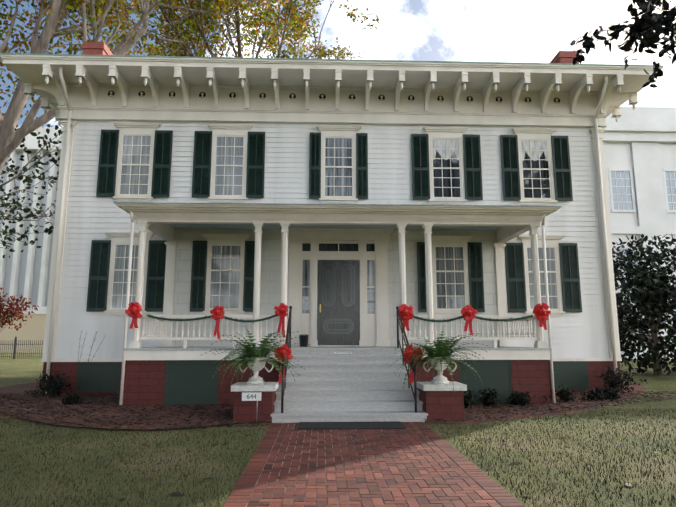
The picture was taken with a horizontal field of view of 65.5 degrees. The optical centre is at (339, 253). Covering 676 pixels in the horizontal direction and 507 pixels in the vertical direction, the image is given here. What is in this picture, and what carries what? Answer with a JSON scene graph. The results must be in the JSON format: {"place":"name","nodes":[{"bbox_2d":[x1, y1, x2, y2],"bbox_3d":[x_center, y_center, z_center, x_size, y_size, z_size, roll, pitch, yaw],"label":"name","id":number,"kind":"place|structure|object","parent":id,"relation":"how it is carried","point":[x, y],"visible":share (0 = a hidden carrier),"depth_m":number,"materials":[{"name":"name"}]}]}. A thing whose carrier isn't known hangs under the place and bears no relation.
{"place":"outdoors","nodes":[
{"label":"outdoors","id":0,"kind":"place"},
{"bbox_2d":[0,162,48,225],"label":"tree","id":1,"kind":"object","parent":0,"point":[15,206],"depth_m":40.32,"materials":[{"name":"green plant"}]},
{"bbox_2d":[0,96,61,258],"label":"tree","id":2,"kind":"object","parent":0,"point":[28,180],"depth_m":25.81,"materials":[{"name":"green plant"}]},
{"bbox_2d":[81,42,578,63],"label":"house chimneys","id":3,"kind":"object","parent":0,"point":[95,48],"visible":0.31,"depth_m":18.33,"materials":[{"name":"red brick"}]},
{"bbox_2d":[0,55,662,361],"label":"house trim","id":4,"kind":"structure","parent":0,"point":[158,219],"depth_m":14.60,"materials":[{"name":"white wood"}]},
{"bbox_2d":[23,64,638,125],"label":"eave brackets","id":5,"kind":"object","parent":4,"relation":"attached to","point":[82,73],"visible":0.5,"depth_m":14.94,"materials":[{"name":"white wood"}]},
{"bbox_2d":[45,67,617,404],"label":"downspouts","id":6,"kind":"object","parent":4,"relation":"attached to","point":[132,232],"visible":0.96,"depth_m":14.26,"materials":[{"name":"paint"}]},
{"bbox_2d":[0,53,663,66],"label":"roof edge","id":7,"kind":"object","parent":4,"relation":"attached to","point":[320,59],"visible":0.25,"depth_m":14.27,"materials":[{"name":"white wood"}]},
{"bbox_2d":[108,90,559,102],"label":"frieze vents","id":8,"kind":"object","parent":4,"relation":"in","point":[264,96],"visible":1,"depth_m":15.34,"materials":[{"name":"black metal"}]},
{"bbox_2d":[112,136,557,308],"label":"window curtains","id":9,"kind":"object","parent":4,"relation":"in","point":[221,158],"visible":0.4,"depth_m":14.83,"materials":[{"name":"white fabric"}]},
{"bbox_2d":[169,224,502,230],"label":"porch ceiling","id":10,"kind":"structure","parent":4,"relation":"attached to","point":[278,226],"depth_m":14.35,"materials":[{"name":"blue"}]},
{"bbox_2d":[210,246,464,307],"bbox_3d":[-0.025,0.662,14.539,7.080,1.820,0.001,0,-9,-2],"label":"window","id":11,"kind":"structure","parent":4,"relation":"in","point":[449,290],"depth_m":14.54,"materials":[{"name":"grey glass"}]},
{"bbox_2d":[114,202,560,206],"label":"porch roof","id":12,"kind":"structure","parent":4,"relation":"attached to","point":[337,204],"depth_m":11.97,"materials":[{"name":"wood"}]},
{"bbox_2d":[125,302,550,382],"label":"red bows","id":13,"kind":"object","parent":4,"relation":"attached to","point":[540,312],"visible":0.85,"depth_m":11.78,"materials":[{"name":"red fabric"}]},
{"bbox_2d":[317,260,359,344],"bbox_3d":[-0.025,1.336,14.447,1.170,2.340,0.034,0,-9,-2],"label":"door leaf","id":14,"kind":"object","parent":4,"relation":"attached to","point":[338,309],"visible":0.71,"depth_m":14.41,"materials":[{"name":"grey wood"}]},
{"bbox_2d":[322,263,354,333],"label":"door mouldings","id":15,"kind":"structure","parent":14,"relation":"attached to","point":[334,292],"depth_m":14.45,"materials":[{"name":"grey wood"}]},
{"bbox_2d":[302,290,374,312],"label":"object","id":16,"kind":"structure","parent":4,"relation":"attached to","point":[305,304],"depth_m":14.42,"materials":[{"name":"glass"}]},
{"bbox_2d":[302,138,374,312],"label":"window panes","id":17,"kind":"structure","parent":4,"relation":"in","point":[346,151],"depth_m":15.00,"materials":[{"name":"glass"}]},
{"bbox_2d":[146,314,532,323],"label":"christmas garlands","id":18,"kind":"object","parent":4,"relation":"attached to","point":[275,315],"visible":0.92,"depth_m":11.87,"materials":[{"name":"green plant"}]},
{"bbox_2d":[302,144,549,250],"bbox_3d":[2.539,-1.697,15.017,7.150,3.350,0.012,0,-9,-2],"label":"window glass","id":19,"kind":"object","parent":4,"relation":"in","point":[455,193],"visible":0.44,"depth_m":15.14,"materials":[{"name":"glass"}]},
{"bbox_2d":[55,120,608,358],"bbox_3d":[-0.255,-0.095,20.253,15.630,7.820,11.020,0,-9,-2],"label":"house siding","id":20,"kind":"object","parent":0,"point":[91,216],"visible":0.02,"depth_m":14.91,"materials":[{"name":"white wood"}]},
{"bbox_2d":[86,130,581,311],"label":"window shutters","id":21,"kind":"object","parent":20,"relation":"attached to","point":[97,294],"visible":0.98,"depth_m":14.80,"materials":[{"name":"green wood"}]},
{"bbox_2d":[172,228,498,346],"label":"porch wall boards","id":22,"kind":"object","parent":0,"point":[270,277],"visible":0.14,"depth_m":14.49,"materials":[{"name":"white wood"}]},
{"bbox_2d":[123,346,551,350],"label":"porch floor","id":23,"kind":"structure","parent":0,"point":[223,348],"depth_m":11.85,"materials":[{"name":"white wood"}]},
{"bbox_2d":[299,334,308,346],"bbox_3d":[-0.941,2.290,13.852,0.260,0.324,0.253,0,-9,-2],"label":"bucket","id":24,"kind":"object","parent":23,"relation":"on","point":[303,339],"visible":1,"depth_m":13.76,"materials":[{"name":"black metal"}]},
{"bbox_2d":[139,315,537,347],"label":"porch railings","id":25,"kind":"object","parent":23,"relation":"on","point":[155,332],"visible":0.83,"depth_m":12.01,"materials":[{"name":"paint"}]},
{"bbox_2d":[0,353,675,506],"bbox_3d":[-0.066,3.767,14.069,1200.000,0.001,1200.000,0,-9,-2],"label":"lawn","id":26,"kind":"structure","parent":0,"point":[20,370],"depth_m":6.64,"materials":[{"name":"green plant"}]},
{"bbox_2d":[0,288,38,331],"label":"crape myrtle tree","id":27,"kind":"object","parent":26,"relation":"on","point":[9,309],"depth_m":25.17,"materials":[{"name":"red plant"}]},
{"bbox_2d":[0,337,42,358],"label":"iron fence","id":28,"kind":"object","parent":26,"relation":"on","point":[15,347],"visible":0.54,"depth_m":38.08,"materials":[{"name":"black"}]},
{"bbox_2d":[0,314,45,352],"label":"wall","id":29,"kind":"structure","parent":26,"relation":"on","point":[32,329],"depth_m":54.74,"materials":[{"name":"beige paint"}]},
{"bbox_2d":[0,152,60,305],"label":"columns","id":30,"kind":"structure","parent":26,"relation":"on","point":[36,274],"depth_m":56.93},
{"bbox_2d":[0,149,58,305],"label":"building fins","id":31,"kind":"object","parent":30,"relation":"attached to","point":[15,270],"visible":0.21,"depth_m":56.36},
{"bbox_2d":[3,127,62,313],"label":"building bands","id":32,"kind":"object","parent":30,"relation":"on","point":[31,142],"depth_m":57.80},
{"bbox_2d":[62,392,83,404],"bbox_3d":[-5.912,3.273,11.648,0.471,0.408,0.357,7,-12,-39],"label":"bed plant","id":33,"kind":"object","parent":26,"relation":"on","point":[70,400],"depth_m":11.59,"materials":[{"name":"green plant"}]},
{"bbox_2d":[0,381,270,430],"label":"mulch bed","id":34,"kind":"object","parent":26,"relation":"on","point":[20,388],"visible":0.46,"depth_m":10.20,"materials":[{"name":"brown soil"}]},
{"bbox_2d":[76,332,104,394],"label":"plant stems","id":35,"kind":"object","parent":34,"relation":"on","point":[87,362],"visible":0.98,"depth_m":13.51,"materials":[{"name":"brown plant"}]},
{"bbox_2d":[0,0,315,172],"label":"tree","id":36,"kind":"object","parent":26,"relation":"on","point":[11,139],"depth_m":21.50,"materials":[{"name":"brown plant"}]},
{"bbox_2d":[0,0,282,142],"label":"tree","id":37,"kind":"object","parent":36,"relation":"attached to","point":[24,19],"depth_m":23.89,"materials":[{"name":"green plant"}]},
{"bbox_2d":[25,0,384,58],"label":"tree","id":38,"kind":"object","parent":36,"relation":"attached to","point":[262,16],"depth_m":33.66,"materials":[{"name":"plant"}]},
{"bbox_2d":[41,360,621,422],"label":"brick foundation piers","id":39,"kind":"structure","parent":26,"relation":"on","point":[144,382],"depth_m":11.56,"materials":[{"name":"red brick"}]},
{"bbox_2d":[76,360,588,404],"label":"foundation panels","id":40,"kind":"object","parent":39,"relation":"attached to","point":[191,382],"visible":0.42,"depth_m":11.78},
{"bbox_2d":[231,382,466,390],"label":"pedestal caps","id":41,"kind":"object","parent":39,"relation":"on","point":[274,386],"visible":0.82,"depth_m":9.40,"materials":[{"name":"stone"}]},
{"bbox_2d":[239,357,456,383],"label":"urn planters","id":42,"kind":"object","parent":41,"relation":"on","point":[259,365],"visible":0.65,"depth_m":9.67,"materials":[{"name":"white stone"}]},
{"label":"urn soil","id":43,"kind":"structure","parent":42,"relation":"in","visible":0},
{"bbox_2d":[200,325,487,391],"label":"potted ferns","id":44,"kind":"object","parent":43,"relation":"on","point":[443,351],"visible":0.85,"depth_m":9.59,"materials":[{"name":"green plant"}]},
{"bbox_2d":[0,406,669,506],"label":"fallen leaves","id":45,"kind":"object","parent":26,"relation":"on","point":[180,494],"visible":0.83,"depth_m":6.59,"materials":[{"name":"brown plant"}]},
{"bbox_2d":[0,391,675,429],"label":"mulch bed","id":46,"kind":"object","parent":26,"relation":"on","point":[144,409],"visible":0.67,"depth_m":10.56,"materials":[{"name":"brown plant"}]},
{"bbox_2d":[24,369,75,396],"bbox_3d":[-7.196,3.273,13.230,1.029,0.732,0.892,0,-9,-2],"label":"shrub","id":47,"kind":"object","parent":46,"relation":"on","point":[52,380],"depth_m":13.06,"materials":[{"name":"green plant"}]},
{"bbox_2d":[242,392,261,400],"bbox_3d":[-1.532,2.497,9.173,0.340,0.140,0.006,0,-9,-2],"label":"house number sign","id":48,"kind":"object","parent":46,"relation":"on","point":[258,396],"visible":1,"depth_m":9.17,"materials":[{"name":"white metal"}]},
{"bbox_2d":[271,348,427,422],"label":"porch steps","id":49,"kind":"structure","parent":26,"relation":"on","point":[357,385],"depth_m":10.29,"materials":[{"name":"paint"}]},
{"bbox_2d":[334,351,351,353],"bbox_3d":[0.085,2.205,11.684,0.420,0.070,0.007,0,-9,-2],"label":"step sign","id":50,"kind":"object","parent":49,"relation":"attached to","point":[339,352],"visible":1,"depth_m":11.68,"materials":[{"name":"white plastic"}]},
{"bbox_2d":[281,306,416,412],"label":"stair handrails","id":51,"kind":"object","parent":49,"relation":"on","point":[283,384],"visible":0.9,"depth_m":10.42,"materials":[{"name":"black metal"}]},
{"bbox_2d":[425,381,646,424],"bbox_3d":[5.520,4.495,18.643,8.715,0.045,19.130,0,-9,-2],"label":"mulch bed","id":52,"kind":"object","parent":26,"relation":"on","point":[638,388],"visible":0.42,"depth_m":10.63,"materials":[{"name":"brown soil"}]},
{"bbox_2d":[464,390,474,407],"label":"bed plant","id":53,"kind":"object","parent":52,"relation":"on","point":[467,404],"depth_m":10.93,"materials":[{"name":"green plant"}]},
{"bbox_2d":[477,388,500,406],"bbox_3d":[3.230,3.130,11.379,0.455,0.459,0.551,-6,-11,31],"label":"bed plant","id":54,"kind":"object","parent":52,"relation":"on","point":[488,396],"depth_m":11.29,"materials":[{"name":"green plant"}]},
{"bbox_2d":[505,390,535,405],"bbox_3d":[3.908,3.171,11.406,0.674,0.435,0.428,-7,-12,38],"label":"bed plant","id":55,"kind":"object","parent":52,"relation":"on","point":[520,400],"depth_m":11.39,"materials":[{"name":"green plant"}]},
{"bbox_2d":[556,384,575,401],"bbox_3d":[5.257,3.272,12.189,0.509,0.489,0.552,0,-9,-2],"label":"bed plant","id":56,"kind":"object","parent":52,"relation":"on","point":[568,393],"depth_m":12.12,"materials":[{"name":"green plant"}]},
{"bbox_2d":[580,385,606,400],"bbox_3d":[5.948,3.327,12.363,0.593,0.460,0.575,0,-9,-2],"label":"bed plant","id":57,"kind":"object","parent":52,"relation":"on","point":[597,393],"depth_m":12.28,"materials":[{"name":"green plant"}]},
{"bbox_2d":[599,384,620,398],"bbox_3d":[6.497,3.358,12.664,0.621,0.430,0.707,0,-9,-2],"label":"bed plant","id":58,"kind":"object","parent":52,"relation":"on","point":[608,389],"depth_m":12.65,"materials":[{"name":"green plant"}]},
{"bbox_2d":[593,366,647,394],"bbox_3d":[7.315,3.269,13.524,0.892,0.748,1.254,7,-12,-39],"label":"shrub","id":59,"kind":"object","parent":52,"relation":"on","point":[613,381],"depth_m":13.49,"materials":[{"name":"green plant"}]},
{"bbox_2d":[602,106,675,358],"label":"building walls","id":60,"kind":"structure","parent":26,"relation":"on","point":[639,144],"depth_m":40.61,"materials":[{"name":"white paint"}]},
{"bbox_2d":[611,171,675,289],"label":"window panes","id":61,"kind":"structure","parent":60,"relation":"in","point":[622,183],"depth_m":40.55,"materials":[{"name":"glass"}]},
{"bbox_2d":[612,233,675,374],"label":"magnolia shrub","id":62,"kind":"object","parent":26,"relation":"on","point":[653,281],"depth_m":21.12,"materials":[{"name":"green plant"}]},
{"bbox_2d":[0,0,675,127],"label":"sky","id":63,"kind":"structure","parent":0,"point":[519,31],"materials":[{"name":"white"}]},
{"bbox_2d":[223,422,524,506],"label":"brick path","id":64,"kind":"structure","parent":0,"point":[243,489],"depth_m":5.75,"materials":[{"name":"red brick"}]},
{"bbox_2d":[298,421,405,429],"bbox_3d":[0.196,2.904,8.882,1.760,0.020,0.670,0,-9,-2],"label":"door mat","id":65,"kind":"object","parent":64,"relation":"on","point":[353,425],"depth_m":8.81,"materials":[{"name":"black rubber"}]},
{"bbox_2d":[433,140,547,160],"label":"curtains","id":66,"kind":"object","parent":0,"point":[533,145],"visible":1,"depth_m":15.30,"materials":[{"name":"white fabric"}]},
{"bbox_2d":[570,0,675,87],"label":"overhanging tree","id":67,"kind":"object","parent":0,"point":[648,20],"depth_m":8.46,"materials":[{"name":"plant"}]}
]}

